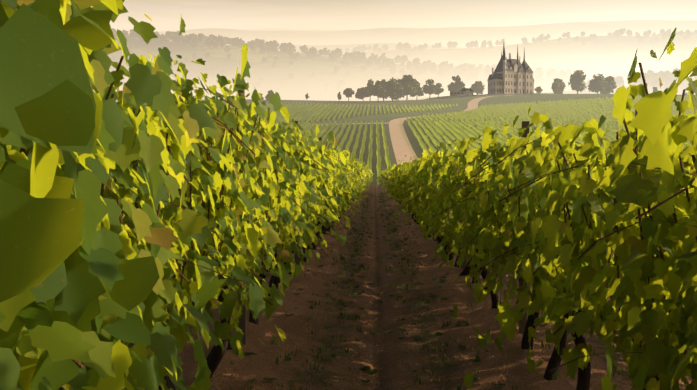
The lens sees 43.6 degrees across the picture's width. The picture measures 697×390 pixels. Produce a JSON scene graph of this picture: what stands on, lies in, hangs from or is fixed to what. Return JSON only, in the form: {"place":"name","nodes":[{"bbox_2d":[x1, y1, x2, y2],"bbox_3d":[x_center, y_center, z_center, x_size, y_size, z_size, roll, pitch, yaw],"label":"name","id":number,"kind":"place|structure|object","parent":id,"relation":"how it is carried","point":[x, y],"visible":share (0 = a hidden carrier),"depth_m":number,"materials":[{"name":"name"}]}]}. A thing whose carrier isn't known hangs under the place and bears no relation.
{"place":"outdoors","nodes":[
{"label":"outdoors","id":0,"kind":"place"},
{"bbox_2d":[0,0,159,389],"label":"vine leaves","id":1,"kind":"object","parent":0,"point":[51,103],"visible":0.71,"depth_m":1.14,"materials":[{"name":"green plant"}]},
{"bbox_2d":[0,0,696,389],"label":"vine leaves","id":2,"kind":"object","parent":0,"point":[74,318],"visible":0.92,"depth_m":3.85,"materials":[{"name":"green plant"}]},
{"bbox_2d":[17,126,696,249],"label":"vine leaves","id":3,"kind":"object","parent":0,"point":[409,176],"visible":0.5,"depth_m":15.47,"materials":[{"name":"green plant"}]},
{"bbox_2d":[19,56,696,389],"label":"vine shoots","id":4,"kind":"object","parent":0,"point":[77,362],"visible":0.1,"depth_m":4.80,"materials":[{"name":"green plant"}]},
{"bbox_2d":[352,158,401,194],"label":"vine leaves","id":5,"kind":"object","parent":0,"point":[366,181],"visible":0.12,"depth_m":50.89,"materials":[{"name":"green plant"}]},
{"bbox_2d":[366,167,388,183],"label":"vine leaves","id":6,"kind":"object","parent":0,"point":[379,174],"visible":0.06,"depth_m":107.61,"materials":[{"name":"green plant"}]},
{"bbox_2d":[62,20,696,389],"bbox_3d":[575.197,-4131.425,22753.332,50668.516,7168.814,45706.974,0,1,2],"label":"ground terrain","id":7,"kind":"structure","parent":0,"point":[393,360],"depth_m":16.50,"materials":[{"name":"soil"}]},
{"bbox_2d":[244,205,504,389],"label":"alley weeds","id":8,"kind":"object","parent":7,"relation":"on","point":[475,359],"visible":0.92,"depth_m":9.55,"materials":[{"name":"green plant"}]},
{"bbox_2d":[238,89,528,344],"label":"vine stakes","id":9,"kind":"object","parent":7,"relation":"on","point":[242,319],"visible":0.06,"depth_m":8.48,"materials":[{"name":"brown wood"}]},
{"bbox_2d":[111,28,696,96],"bbox_3d":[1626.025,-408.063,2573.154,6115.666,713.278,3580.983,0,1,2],"label":"hills","id":10,"kind":"structure","parent":7,"relation":"on","point":[472,72],"depth_m":2567.18,"materials":[{"name":"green plant"}]},
{"bbox_2d":[147,194,688,389],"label":"vine trunks","id":11,"kind":"object","parent":7,"relation":"on","point":[214,356],"depth_m":6.64,"materials":[{"name":"brown wood"}]},
{"bbox_2d":[217,192,636,389],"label":"grass tufts","id":12,"kind":"object","parent":7,"relation":"on","point":[287,355],"visible":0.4,"depth_m":11.05,"materials":[{"name":"green plant"}]},
{"bbox_2d":[202,70,687,101],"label":"hill trees","id":13,"kind":"object","parent":7,"relation":"on","point":[406,85],"visible":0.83,"depth_m":669.62,"materials":[{"name":"green plant"}]},
{"bbox_2d":[198,95,696,184],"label":"vine rows","id":14,"kind":"object","parent":7,"relation":"on","point":[578,112],"visible":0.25,"depth_m":427.32,"materials":[{"name":"green plant"}]},
{"bbox_2d":[450,88,472,95],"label":"farm building","id":15,"kind":"structure","parent":7,"relation":"on","point":[462,91],"depth_m":684.15,"materials":[{"name":"stone"}]},
{"bbox_2d":[438,93,550,98],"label":"terrace wall","id":16,"kind":"structure","parent":7,"relation":"on","point":[496,94],"depth_m":668.32,"materials":[{"name":"stone"}]},
{"bbox_2d":[487,43,533,93],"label":"chateau","id":17,"kind":"structure","parent":7,"relation":"on","point":[509,76],"depth_m":684.24,"materials":[{"name":"stone"}]},
{"bbox_2d":[91,0,696,30],"bbox_3d":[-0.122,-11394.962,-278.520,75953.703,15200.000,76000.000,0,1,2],"label":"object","id":18,"kind":"object","parent":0,"point":[164,15],"visible":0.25,"depth_m":37377.35,"materials":[{"name":"beige"}]},
{"bbox_2d":[389,123,417,164],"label":"dirt road","id":19,"kind":"structure","parent":0,"point":[402,146],"depth_m":305.33,"materials":[{"name":"beige soil"}]},
{"bbox_2d":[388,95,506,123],"bbox_3d":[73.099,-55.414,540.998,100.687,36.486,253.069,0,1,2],"label":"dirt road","id":20,"kind":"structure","parent":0,"point":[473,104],"depth_m":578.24,"materials":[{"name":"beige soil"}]}
]}

